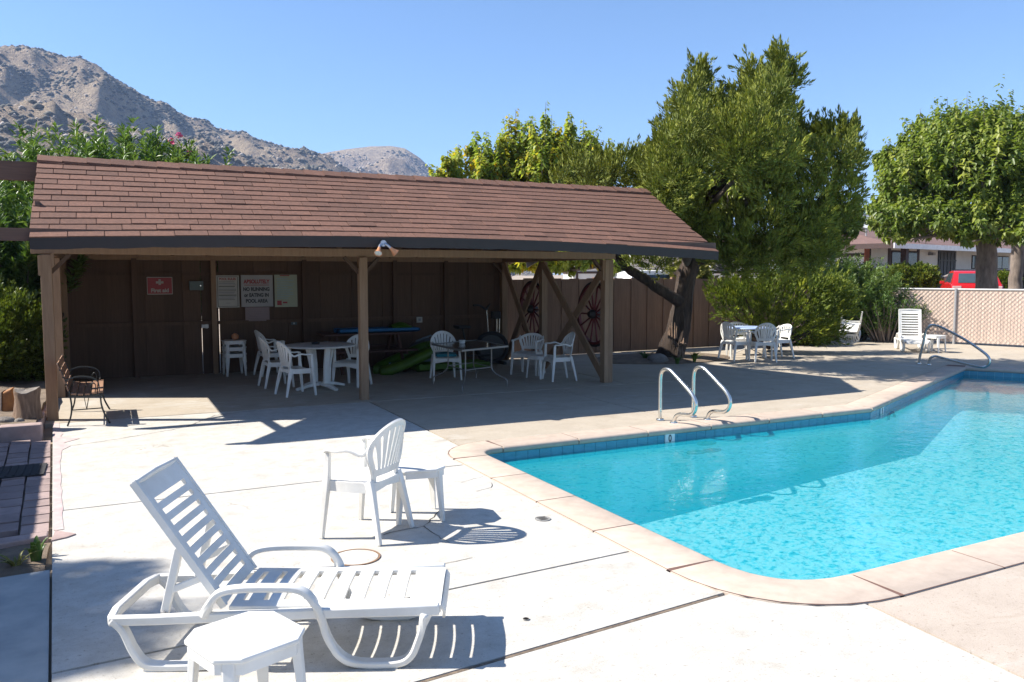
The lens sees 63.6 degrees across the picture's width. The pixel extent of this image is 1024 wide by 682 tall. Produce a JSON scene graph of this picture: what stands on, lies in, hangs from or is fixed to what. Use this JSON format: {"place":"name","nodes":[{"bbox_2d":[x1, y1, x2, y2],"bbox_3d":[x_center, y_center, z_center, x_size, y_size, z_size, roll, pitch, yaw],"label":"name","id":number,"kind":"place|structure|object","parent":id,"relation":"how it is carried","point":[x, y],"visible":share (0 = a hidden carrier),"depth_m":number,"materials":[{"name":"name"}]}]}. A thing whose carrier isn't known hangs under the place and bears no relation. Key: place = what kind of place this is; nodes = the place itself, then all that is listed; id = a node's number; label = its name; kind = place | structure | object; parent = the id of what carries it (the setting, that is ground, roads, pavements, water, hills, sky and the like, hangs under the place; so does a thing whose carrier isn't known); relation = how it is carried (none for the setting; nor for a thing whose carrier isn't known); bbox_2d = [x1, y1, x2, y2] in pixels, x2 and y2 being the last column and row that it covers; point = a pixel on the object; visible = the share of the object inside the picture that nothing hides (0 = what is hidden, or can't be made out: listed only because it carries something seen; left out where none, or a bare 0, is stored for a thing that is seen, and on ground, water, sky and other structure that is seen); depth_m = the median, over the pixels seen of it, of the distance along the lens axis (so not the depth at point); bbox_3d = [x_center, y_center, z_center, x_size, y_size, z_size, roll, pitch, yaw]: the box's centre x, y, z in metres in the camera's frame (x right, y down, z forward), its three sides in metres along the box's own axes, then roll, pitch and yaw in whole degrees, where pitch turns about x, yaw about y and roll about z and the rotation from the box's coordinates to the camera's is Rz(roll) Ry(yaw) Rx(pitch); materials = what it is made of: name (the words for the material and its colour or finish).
{"place":"outdoors","nodes":[
{"label":"outdoors","id":0,"kind":"place"},
{"bbox_2d":[0,463,46,478],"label":"floor mat","id":1,"kind":"object","parent":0,"point":[26,470],"visible":1,"depth_m":8.00,"materials":[{"name":"black rubber"}]},
{"bbox_2d":[0,440,50,537],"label":"paver path","id":2,"kind":"structure","parent":0,"point":[36,513],"depth_m":7.25,"materials":[{"name":"brick"}]},
{"bbox_2d":[0,44,348,171],"bbox_3d":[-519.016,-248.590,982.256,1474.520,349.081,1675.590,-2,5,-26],"label":"mountain","id":3,"kind":"structure","parent":0,"point":[98,102],"depth_m":892.83,"materials":[{"name":"stone"}]},
{"bbox_2d":[0,44,512,275],"bbox_3d":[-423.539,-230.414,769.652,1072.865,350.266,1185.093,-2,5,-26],"label":"boulders","id":4,"kind":"object","parent":3,"relation":"on","point":[112,125],"visible":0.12,"depth_m":872.54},
{"bbox_2d":[0,44,514,276],"bbox_3d":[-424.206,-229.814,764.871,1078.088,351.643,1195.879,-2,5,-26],"label":"scrub","id":5,"kind":"object","parent":3,"relation":"on","point":[41,124],"visible":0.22,"depth_m":892.23,"materials":[{"name":"plant"}]},
{"bbox_2d":[322,146,527,275],"bbox_3d":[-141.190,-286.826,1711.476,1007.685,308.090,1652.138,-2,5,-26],"label":"hill","id":6,"kind":"structure","parent":0,"point":[373,154],"depth_m":1877.68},
{"bbox_2d":[332,151,530,273],"bbox_3d":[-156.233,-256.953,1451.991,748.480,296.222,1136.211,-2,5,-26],"label":"boulders","id":7,"kind":"object","parent":6,"relation":"on","point":[360,167],"visible":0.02,"depth_m":1852.19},
{"bbox_2d":[329,149,552,275],"bbox_3d":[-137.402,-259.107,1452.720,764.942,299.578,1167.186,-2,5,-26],"label":"scrub","id":8,"kind":"object","parent":6,"relation":"on","point":[412,167],"visible":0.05,"depth_m":1856.97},
{"bbox_2d":[408,335,443,368],"bbox_3d":[-1.777,0.193,17.172,1.258,0.688,0.720,-2,5,-26],"label":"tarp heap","id":9,"kind":"object","parent":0,"point":[422,339],"visible":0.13,"depth_m":16.98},
{"bbox_2d":[435,352,456,356],"bbox_3d":[-1.221,0.233,15.025,0.391,0.072,0.372,-1,5,-16],"label":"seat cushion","id":10,"kind":"object","parent":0,"point":[444,354],"visible":0.86,"depth_m":14.87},
{"bbox_2d":[0,275,1020,681],"bbox_3d":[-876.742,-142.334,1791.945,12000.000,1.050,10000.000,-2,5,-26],"label":"ground","id":11,"kind":"structure","parent":0,"point":[48,433],"depth_m":7.16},
{"bbox_2d":[0,160,40,291],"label":"oleander","id":12,"kind":"object","parent":11,"relation":"on","point":[3,194],"visible":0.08,"depth_m":14.62,"materials":[{"name":"green plant"}]},
{"bbox_2d":[0,372,46,443],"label":"raised bed","id":13,"kind":"object","parent":11,"relation":"on","point":[32,430],"visible":0.52,"depth_m":9.75,"materials":[{"name":"stone"}]},
{"bbox_2d":[0,387,13,410],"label":"split log","id":14,"kind":"object","parent":13,"relation":"on","point":[6,400],"visible":0.69,"depth_m":10.61,"materials":[{"name":"orange wood"}]},
{"bbox_2d":[0,416,14,422],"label":"rock","id":15,"kind":"object","parent":13,"relation":"on","point":[3,419],"visible":0.69,"depth_m":9.82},
{"bbox_2d":[12,386,43,419],"bbox_3d":[-5.962,0.765,10.129,0.315,0.398,0.320,1,5,16],"label":"tree stump","id":16,"kind":"object","parent":13,"relation":"on","point":[27,403],"visible":0.98,"depth_m":10.04,"materials":[{"name":"brown wood"}]},
{"bbox_2d":[0,272,68,381],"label":"privet shrub","id":17,"kind":"object","parent":13,"relation":"on","point":[21,346],"visible":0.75,"depth_m":13.41,"materials":[{"name":"green plant"}]},
{"bbox_2d":[0,570,49,681],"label":"walk","id":18,"kind":"structure","parent":11,"relation":"on","point":[24,623],"depth_m":4.49,"materials":[{"name":"concrete"}]},
{"bbox_2d":[0,542,50,577],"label":"planting bed","id":19,"kind":"object","parent":11,"relation":"on","point":[24,567],"visible":0.62,"depth_m":5.52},
{"bbox_2d":[0,550,41,565],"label":"dry plant","id":20,"kind":"object","parent":19,"relation":"on","point":[18,562],"visible":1,"depth_m":5.45,"materials":[{"name":"green plant"}]},
{"bbox_2d":[25,535,48,561],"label":"strap leaf plant","id":21,"kind":"object","parent":19,"relation":"on","point":[36,544],"visible":0.99,"depth_m":5.53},
{"bbox_2d":[0,530,75,548],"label":"bed kerb","id":22,"kind":"structure","parent":11,"relation":"on","point":[7,542],"depth_m":5.98,"materials":[{"name":"concrete"}]},
{"bbox_2d":[0,143,83,217],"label":"oleander","id":23,"kind":"object","parent":11,"relation":"on","point":[21,186],"depth_m":16.18,"materials":[{"name":"green plant"}]},
{"bbox_2d":[0,181,91,316],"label":"oleander","id":24,"kind":"object","parent":11,"relation":"on","point":[30,277],"visible":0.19,"depth_m":14.46,"materials":[{"name":"green plant"}]},
{"bbox_2d":[0,114,212,276],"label":"oleander","id":25,"kind":"object","parent":11,"relation":"on","point":[100,152],"visible":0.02,"depth_m":17.49,"materials":[{"name":"green plant"}]},
{"bbox_2d":[29,123,235,319],"bbox_3d":[-8.174,-2.232,18.669,5.498,5.382,5.443,-2,5,-26],"label":"oleander","id":26,"kind":"object","parent":11,"relation":"on","point":[191,155],"depth_m":18.35,"materials":[{"name":"green plant"}]},
{"bbox_2d":[425,101,630,277],"bbox_3d":[0.400,-3.333,23.911,5.743,6.970,3.412,-1,5,-10],"label":"autumn tree","id":27,"kind":"object","parent":11,"relation":"on","point":[530,155],"visible":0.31,"depth_m":23.70,"materials":[{"name":"green plant"}]},
{"bbox_2d":[45,336,1023,681],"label":"deck","id":28,"kind":"structure","parent":11,"relation":"on","point":[249,454],"depth_m":5.90,"materials":[{"name":"concrete"}]},
{"bbox_2d":[56,354,110,425],"bbox_3d":[-5.681,0.624,10.988,0.582,0.812,1.280,-2,5,-26],"label":"bench","id":29,"kind":"object","parent":28,"relation":"on","point":[95,384],"visible":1,"depth_m":10.62,"materials":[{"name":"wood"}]},
{"bbox_2d":[222,352,246,376],"bbox_3d":[-5.267,0.438,15.674,0.410,0.420,0.410,-3,5,-30],"label":"side table","id":30,"kind":"object","parent":28,"relation":"on","point":[239,355],"visible":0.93,"depth_m":15.60,"materials":[{"name":"white plastic"}]},
{"bbox_2d":[222,345,246,369],"bbox_3d":[-5.267,0.313,15.664,0.410,0.420,0.410,-3,5,-30],"label":"side table","id":31,"kind":"object","parent":30,"relation":"on","point":[237,348],"visible":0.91,"depth_m":15.51,"materials":[{"name":"white plastic"}]},
{"bbox_2d":[221,339,246,362],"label":"side table","id":32,"kind":"object","parent":31,"relation":"on","point":[228,342],"visible":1,"depth_m":15.50,"materials":[{"name":"white plastic"}]},
{"bbox_2d":[231,332,238,339],"bbox_3d":[-5.240,-0.098,15.622,0.136,0.152,0.136,-2,5,-26],"label":"orange ball","id":33,"kind":"object","parent":32,"relation":"on","point":[235,336],"visible":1,"depth_m":15.58,"materials":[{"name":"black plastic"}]},
{"bbox_2d":[184,611,305,681],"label":"side table","id":34,"kind":"object","parent":28,"relation":"on","point":[232,648],"visible":1,"depth_m":3.36,"materials":[{"name":"white plastic"}]},
{"bbox_2d":[253,330,287,376],"bbox_3d":[-4.610,0.215,15.672,0.528,0.873,0.553,-3,6,-36],"label":"plastic chair","id":35,"kind":"object","parent":28,"relation":"on","point":[275,354],"visible":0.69,"depth_m":15.58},
{"bbox_2d":[257,336,294,388],"bbox_3d":[-4.045,0.344,14.063,0.528,0.873,0.553,-3,5,-31],"label":"plastic chair","id":36,"kind":"object","parent":28,"relation":"on","point":[267,362],"visible":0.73,"depth_m":13.89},
{"bbox_2d":[107,457,449,671],"bbox_3d":[-1.151,1.100,4.246,1.639,0.932,0.655,0,5,-2],"label":"lounger","id":37,"kind":"object","parent":28,"relation":"on","point":[426,601],"visible":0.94,"depth_m":4.07,"materials":[{"name":"white plastic"}]},
{"bbox_2d":[274,341,316,397],"bbox_3d":[-3.458,0.422,13.092,0.528,0.873,0.553,-4,6,-38],"label":"plastic chair","id":38,"kind":"object","parent":28,"relation":"on","point":[289,369],"visible":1,"depth_m":12.99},
{"bbox_2d":[286,342,354,390],"bbox_3d":[-3.205,0.424,13.813,1.170,0.738,1.170,-2,5,-26],"label":"round table","id":39,"kind":"object","parent":28,"relation":"on","point":[328,348],"visible":0.84,"depth_m":13.69,"materials":[{"name":"white plastic"}]},
{"bbox_2d":[332,334,372,387],"bbox_3d":[-2.741,0.331,14.217,0.553,0.873,0.528,2,5,22],"label":"plastic chair","id":40,"kind":"object","parent":28,"relation":"on","point":[348,363],"visible":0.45,"depth_m":14.11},
{"bbox_2d":[331,549,380,565],"bbox_3d":[-1.052,1.456,5.563,0.330,0.006,0.330,-2,5,-26],"label":"access lid","id":41,"kind":"object","parent":28,"relation":"on","point":[353,557],"visible":0.81,"depth_m":5.57,"materials":[{"name":"plastic"}]},
{"bbox_2d":[0,155,718,420],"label":"pavilion","id":42,"kind":"structure","parent":28,"relation":"on","point":[127,227],"depth_m":13.03,"materials":[{"name":"paint"}]},
{"bbox_2d":[147,277,172,294],"bbox_3d":[-6.550,-1.028,15.353,0.439,0.323,0.020,-2,5,-26],"label":"first aid sign","id":43,"kind":"object","parent":42,"relation":"attached to","point":[159,285],"visible":1,"depth_m":15.35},
{"bbox_2d":[189,281,202,289],"bbox_3d":[-5.973,-1.048,15.619,0.244,0.170,0.106,-2,5,-26],"label":"meter box","id":44,"kind":"object","parent":42,"relation":"attached to","point":[195,285],"visible":1,"depth_m":15.57,"materials":[{"name":"metal"}]},
{"bbox_2d":[216,275,239,307],"bbox_3d":[-5.471,-0.952,15.889,0.424,0.618,0.016,-2,5,-26],"label":"pool rules sign","id":45,"kind":"object","parent":42,"relation":"attached to","point":[227,291],"visible":1,"depth_m":15.88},
{"bbox_2d":[241,275,272,306],"bbox_3d":[-4.980,-0.979,16.128,0.602,0.616,0.015,-2,5,-26],"label":"no running sign","id":46,"kind":"object","parent":42,"relation":"attached to","point":[256,290],"visible":1,"depth_m":16.12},
{"bbox_2d":[245,307,269,320],"bbox_3d":[-4.985,-0.507,16.171,0.460,0.311,0.015,-2,5,-26],"label":"notice board","id":47,"kind":"object","parent":42,"relation":"attached to","point":[257,313],"visible":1,"depth_m":16.16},
{"bbox_2d":[274,275,297,306],"bbox_3d":[-4.482,-0.994,16.372,0.441,0.637,0.015,-2,5,-26],"label":"safety poster","id":48,"kind":"object","parent":42,"relation":"attached to","point":[285,287],"visible":1,"depth_m":16.37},
{"bbox_2d":[374,240,398,255],"bbox_3d":[-1.646,-1.204,10.735,0.362,0.213,0.157,-4,6,-43],"label":"floodlight","id":49,"kind":"object","parent":42,"relation":"attached to","point":[378,252],"visible":1,"depth_m":10.74,"materials":[{"name":"metal"}]},
{"bbox_2d":[520,280,538,337],"bbox_3d":[0.433,-0.679,17.592,0.240,1.220,1.220,-2,5,-26],"label":"wagon wheel","id":50,"kind":"object","parent":42,"relation":"attached to","point":[532,309],"visible":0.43,"depth_m":17.55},
{"bbox_2d":[577,282,600,346],"bbox_3d":[1.529,-0.499,15.352,0.240,1.220,1.220,-2,5,-26],"label":"wagon wheel","id":51,"kind":"object","parent":42,"relation":"attached to","point":[593,313],"visible":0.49,"depth_m":15.37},
{"bbox_2d":[319,418,413,545],"bbox_3d":[-1.049,0.985,6.066,0.528,0.873,0.553,2,5,23],"label":"plastic chair","id":52,"kind":"object","parent":28,"relation":"on","point":[370,480],"visible":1,"depth_m":5.92,"materials":[{"name":"plastic"}]},
{"bbox_2d":[316,332,417,374],"bbox_3d":[-2.946,0.215,16.490,1.750,0.782,1.460,-2,5,-26],"label":"picnic table","id":53,"kind":"object","parent":28,"relation":"on","point":[389,347],"visible":0.69,"depth_m":16.20,"materials":[{"name":"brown wood"}]},
{"bbox_2d":[333,327,419,333],"bbox_3d":[-2.696,-0.223,16.578,1.658,0.087,0.559,-2,5,-26],"label":"blue float","id":54,"kind":"object","parent":53,"relation":"on","point":[370,330],"visible":0.9,"depth_m":16.40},
{"bbox_2d":[388,322,411,327],"bbox_3d":[-2.289,-0.334,16.879,0.422,0.126,0.346,-2,5,-26],"label":"green float bag","id":55,"kind":"object","parent":54,"relation":"on","point":[400,325],"visible":0.97,"depth_m":16.77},
{"bbox_2d":[372,341,441,374],"bbox_3d":[-2.038,0.334,16.255,1.499,0.598,0.765,-4,6,-41],"label":"green inflatable","id":56,"kind":"object","parent":28,"relation":"on","point":[424,352],"visible":0.78,"depth_m":16.00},
{"bbox_2d":[389,458,444,524],"bbox_3d":[-0.751,1.175,6.491,0.410,0.420,0.410,-1,5,-17],"label":"side table","id":57,"kind":"object","parent":28,"relation":"on","point":[431,470],"visible":0.71,"depth_m":6.37,"materials":[{"name":"white plastic"}]},
{"bbox_2d":[429,331,461,380],"bbox_3d":[-1.227,0.265,15.050,0.553,0.873,0.528,-1,5,-16],"label":"plastic chair","id":58,"kind":"object","parent":28,"relation":"on","point":[435,359],"visible":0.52,"depth_m":15.14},
{"bbox_2d":[410,359,489,371],"bbox_3d":[-1.287,0.485,16.543,1.590,0.154,0.641,-2,5,-26],"label":"green raft","id":59,"kind":"object","parent":28,"relation":"on","point":[425,366],"visible":0.66,"depth_m":16.31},
{"bbox_2d":[432,340,507,393],"bbox_3d":[-0.729,0.412,14.213,1.041,0.710,1.811,-2,5,-26],"label":"glass table","id":60,"kind":"object","parent":28,"relation":"on","point":[471,345],"visible":1,"depth_m":14.06,"materials":[{"name":"metal"}]},
{"bbox_2d":[453,303,508,364],"bbox_3d":[-0.626,-0.142,17.446,1.153,1.293,0.570,-2,5,-26],"label":"exercise bike","id":61,"kind":"object","parent":28,"relation":"on","point":[499,355],"visible":0.81,"depth_m":17.57,"materials":[{"name":"black metal"}]},
{"bbox_2d":[510,333,543,375],"bbox_3d":[0.317,0.247,15.865,0.564,0.778,0.527,2,5,24],"label":"plastic chair","id":62,"kind":"object","parent":28,"relation":"on","point":[522,353],"visible":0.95,"depth_m":15.93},
{"bbox_2d":[526,354,551,378],"bbox_3d":[0.516,0.470,15.270,0.410,0.420,0.410,4,6,44],"label":"side table","id":63,"kind":"object","parent":28,"relation":"on","point":[539,357],"visible":0.8,"depth_m":15.11,"materials":[{"name":"white plastic"}]},
{"bbox_2d":[535,516,550,520],"bbox_3d":[0.239,1.385,6.436,0.124,0.008,0.124,-2,5,-26],"label":"drain cap","id":64,"kind":"object","parent":28,"relation":"on","point":[542,518],"visible":1,"depth_m":6.43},
{"bbox_2d":[542,332,577,381],"bbox_3d":[0.875,0.274,14.934,0.528,0.873,0.553,-1,5,-18],"label":"plastic chair","id":65,"kind":"object","parent":28,"relation":"on","point":[554,358],"visible":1,"depth_m":14.93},
{"bbox_2d":[597,352,729,363],"bbox_3d":[3.427,0.338,18.724,3.502,0.162,2.107,-2,5,-26],"label":"tree pit","id":66,"kind":"object","parent":28,"relation":"on","point":[635,358],"visible":0.53,"depth_m":18.12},
{"bbox_2d":[638,351,653,357],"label":"strap leaf plant","id":67,"kind":"object","parent":66,"relation":"on","point":[644,355],"visible":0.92,"depth_m":18.05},
{"bbox_2d":[647,353,668,362],"bbox_3d":[3.162,0.404,17.798,0.478,0.270,0.348,-2,5,-26],"label":"rock","id":68,"kind":"object","parent":66,"relation":"on","point":[658,358],"visible":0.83,"depth_m":17.68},
{"bbox_2d":[669,355,681,363],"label":"strap leaf plant","id":69,"kind":"object","parent":66,"relation":"in","point":[677,359],"visible":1,"depth_m":17.27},
{"bbox_2d":[548,34,876,360],"bbox_3d":[4.076,-2.732,16.761,5.449,6.814,5.518,-4,6,-41],"label":"cedar tree","id":70,"kind":"object","parent":66,"relation":"in","point":[755,136],"visible":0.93,"depth_m":15.79,"materials":[{"name":"green plant"}]},
{"bbox_2d":[508,277,847,357],"bbox_3d":[4.815,-0.746,21.556,11.462,1.840,0.183,-2,5,-28],"label":"plank fence","id":71,"kind":"object","parent":28,"relation":"on","point":[641,312],"visible":0.34,"depth_m":20.44,"materials":[{"name":"paint"}]},
{"bbox_2d":[689,352,701,361],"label":"strap leaf plant","id":72,"kind":"object","parent":28,"relation":"on","point":[694,356],"visible":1,"depth_m":17.61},
{"bbox_2d":[717,322,749,361],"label":"plastic chair","id":73,"kind":"object","parent":28,"relation":"on","point":[726,332],"visible":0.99,"depth_m":18.23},
{"bbox_2d":[448,365,1023,605],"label":"swimming pool","id":74,"kind":"structure","parent":28,"relation":"in","point":[920,566],"depth_m":9.80,"materials":[{"name":"liquid"}]},
{"bbox_2d":[656,367,697,422],"bbox_3d":[2.098,0.713,10.501,0.110,0.720,0.758,-3,5,-29],"label":"grab rail","id":75,"kind":"object","parent":74,"relation":"attached to","point":[685,386],"visible":0.99,"depth_m":10.53,"materials":[{"name":"metal"}]},
{"bbox_2d":[691,365,731,419],"bbox_3d":[2.584,0.694,10.736,0.110,0.720,0.758,-3,5,-29],"label":"grab rail","id":76,"kind":"object","parent":74,"relation":"attached to","point":[718,383],"visible":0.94,"depth_m":10.71,"materials":[{"name":"metal"}]},
{"bbox_2d":[506,375,1023,574],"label":"water","id":77,"kind":"structure","parent":74,"relation":"in","point":[988,384],"depth_m":12.12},
{"bbox_2d":[725,322,747,354],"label":"plastic chair","id":78,"kind":"object","parent":28,"relation":"on","point":[742,338],"visible":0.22,"depth_m":19.77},
{"bbox_2d":[727,326,766,359],"bbox_3d":[5.396,0.033,18.883,0.950,0.717,0.950,-2,5,-26],"label":"table","id":79,"kind":"object","parent":28,"relation":"on","point":[747,328],"visible":0.5,"depth_m":18.75,"materials":[{"name":"plastic"}]},
{"bbox_2d":[749,323,776,362],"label":"plastic chair","id":80,"kind":"object","parent":28,"relation":"on","point":[765,335],"visible":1,"depth_m":17.91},
{"bbox_2d":[762,324,794,357],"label":"plastic chair","id":81,"kind":"object","parent":28,"relation":"on","point":[787,332],"visible":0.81,"depth_m":18.89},
{"bbox_2d":[701,260,868,349],"bbox_3d":[6.608,-0.854,20.022,4.195,2.291,1.772,0,5,-1],"label":"juniper bush","id":82,"kind":"object","parent":28,"relation":"on","point":[822,297],"visible":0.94,"depth_m":19.74,"materials":[{"name":"green plant"}]},
{"bbox_2d":[840,313,862,343],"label":"plastic chair","id":83,"kind":"object","parent":28,"relation":"on","point":[856,328],"visible":0.61,"depth_m":22.53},
{"bbox_2d":[853,288,933,342],"bbox_3d":[10.630,-0.720,23.462,2.359,1.608,2.418,-2,5,-26],"label":"oleander","id":84,"kind":"object","parent":28,"relation":"on","point":[884,331],"visible":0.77,"depth_m":23.10,"materials":[{"name":"green plant"}]},
{"bbox_2d":[894,309,930,352],"bbox_3d":[10.098,-0.280,20.838,0.655,1.029,1.639,1,5,17],"label":"lounger","id":85,"kind":"object","parent":28,"relation":"on","point":[910,339],"visible":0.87,"depth_m":21.12,"materials":[{"name":"white plastic"}]},
{"bbox_2d":[924,335,945,352],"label":"side table","id":86,"kind":"object","parent":28,"relation":"on","point":[937,337],"visible":0.9,"depth_m":20.18,"materials":[{"name":"white plastic"}]},
{"bbox_2d":[854,288,1023,345],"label":"chain link fence","id":87,"kind":"object","parent":28,"relation":"on","point":[947,299],"visible":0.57,"depth_m":22.37,"materials":[{"name":"grey metal"}]},
{"bbox_2d":[916,324,990,367],"bbox_3d":[9.050,0.109,16.951,0.110,0.878,1.608,-3,5,-29],"label":"handrail","id":88,"kind":"object","parent":28,"relation":"on","point":[960,337],"visible":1,"depth_m":16.98,"materials":[{"name":"metal"}]},
{"bbox_2d":[614,270,669,278],"bbox_3d":[3.676,-1.033,22.625,5.460,1.800,2.065,-1,5,-12],"label":"pickup truck","id":89,"kind":"object","parent":11,"relation":"on","point":[622,274],"visible":0.02,"depth_m":22.02,"materials":[{"name":"white paint"}]},
{"bbox_2d":[664,257,718,286],"bbox_3d":[4.753,-1.697,21.974,1.562,1.392,1.352,-2,5,-26],"label":"shrub","id":90,"kind":"object","parent":11,"relation":"on","point":[704,274],"visible":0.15,"depth_m":21.68,"materials":[{"name":"green plant"}]},
{"bbox_2d":[563,254,826,278],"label":"pale house","id":91,"kind":"structure","parent":11,"relation":"on","point":[591,273],"depth_m":35.59,"materials":[{"name":"white paint"}]},
{"bbox_2d":[690,165,769,277],"bbox_3d":[5.971,-2.639,24.090,2.713,5.608,2.948,-2,5,-26],"label":"broadleaf tree","id":92,"kind":"object","parent":11,"relation":"on","point":[735,189],"visible":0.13,"depth_m":23.33,"materials":[{"name":"green plant"}]},
{"bbox_2d":[782,310,839,346],"bbox_3d":[8.018,-0.310,22.291,1.709,1.274,1.693,-2,5,-26],"label":"shrub","id":93,"kind":"object","parent":11,"relation":"on","point":[810,340],"visible":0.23,"depth_m":22.03,"materials":[{"name":"green plant"}]},
{"bbox_2d":[752,249,878,295],"bbox_3d":[8.884,-1.575,24.913,3.944,3.080,3.602,-2,5,-26],"label":"oleander","id":94,"kind":"object","parent":11,"relation":"on","point":[840,268],"visible":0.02,"depth_m":24.00,"materials":[{"name":"green plant"}]},
{"bbox_2d":[810,197,865,258],"bbox_3d":[9.340,-2.242,25.231,2.413,4.546,2.327,-2,5,-26],"label":"broadleaf tree","id":95,"kind":"object","parent":11,"relation":"on","point":[855,232],"visible":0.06,"depth_m":24.54,"materials":[{"name":"green plant"}]},
{"bbox_2d":[815,254,914,339],"bbox_3d":[9.963,-1.289,24.278,3.716,2.608,3.352,-2,5,-26],"label":"oleander","id":96,"kind":"object","parent":11,"relation":"on","point":[877,279],"visible":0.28,"depth_m":23.41,"materials":[{"name":"green plant"}]},
{"bbox_2d":[883,260,915,287],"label":"bush","id":97,"kind":"object","parent":11,"relation":"on","point":[898,267],"visible":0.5,"depth_m":36.52,"materials":[{"name":"green plant"}]},
{"bbox_2d":[904,260,942,287],"bbox_3d":[18.203,-2.741,36.664,1.667,1.702,1.753,2,5,21],"label":"bush","id":98,"kind":"object","parent":11,"relation":"on","point":[927,275],"visible":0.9,"depth_m":36.18,"materials":[{"name":"green plant"}]},
{"bbox_2d":[829,230,1023,288],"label":"motel","id":99,"kind":"structure","parent":11,"relation":"on","point":[946,257],"depth_m":41.31,"materials":[{"name":"paint"}]},
{"bbox_2d":[891,250,916,264],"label":"window","id":100,"kind":"structure","parent":99,"relation":"in","point":[895,255],"depth_m":40.48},
{"bbox_2d":[937,251,955,287],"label":"door","id":101,"kind":"structure","parent":99,"relation":"in","point":[946,259],"depth_m":43.70,"materials":[{"name":"black metal"}]},
{"bbox_2d":[971,255,976,268],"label":"window","id":102,"kind":"structure","parent":99,"relation":"in","point":[973,263],"depth_m":45.83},
{"bbox_2d":[998,256,1008,268],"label":"window","id":103,"kind":"structure","parent":99,"relation":"in","point":[1003,261],"depth_m":48.37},
{"bbox_2d":[862,74,1023,335],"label":"mulberry tree","id":104,"kind":"object","parent":11,"relation":"on","point":[942,173],"visible":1,"depth_m":24.51,"materials":[{"name":"green plant"}]},
{"bbox_2d":[940,271,1002,299],"bbox_3d":[18.330,-2.095,33.173,1.910,1.450,4.320,2,5,22],"label":"parked car","id":105,"kind":"object","parent":11,"relation":"on","point":[960,279],"visible":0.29,"depth_m":31.84,"materials":[{"name":"red paint"}]},
{"bbox_2d":[997,269,1023,288],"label":"bush","id":106,"kind":"object","parent":11,"relation":"on","point":[1003,276],"visible":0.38,"depth_m":34.79,"materials":[{"name":"green plant"}]},
{"bbox_2d":[1007,244,1023,317],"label":"mulberry tree","id":107,"kind":"object","parent":11,"relation":"on","point":[1015,277],"visible":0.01,"depth_m":28.78,"materials":[{"name":"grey plant"}]},
{"bbox_2d":[0,0,1023,274],"label":"sky","id":108,"kind":"structure","parent":0,"point":[418,77],"materials":[{"name":"blue"}]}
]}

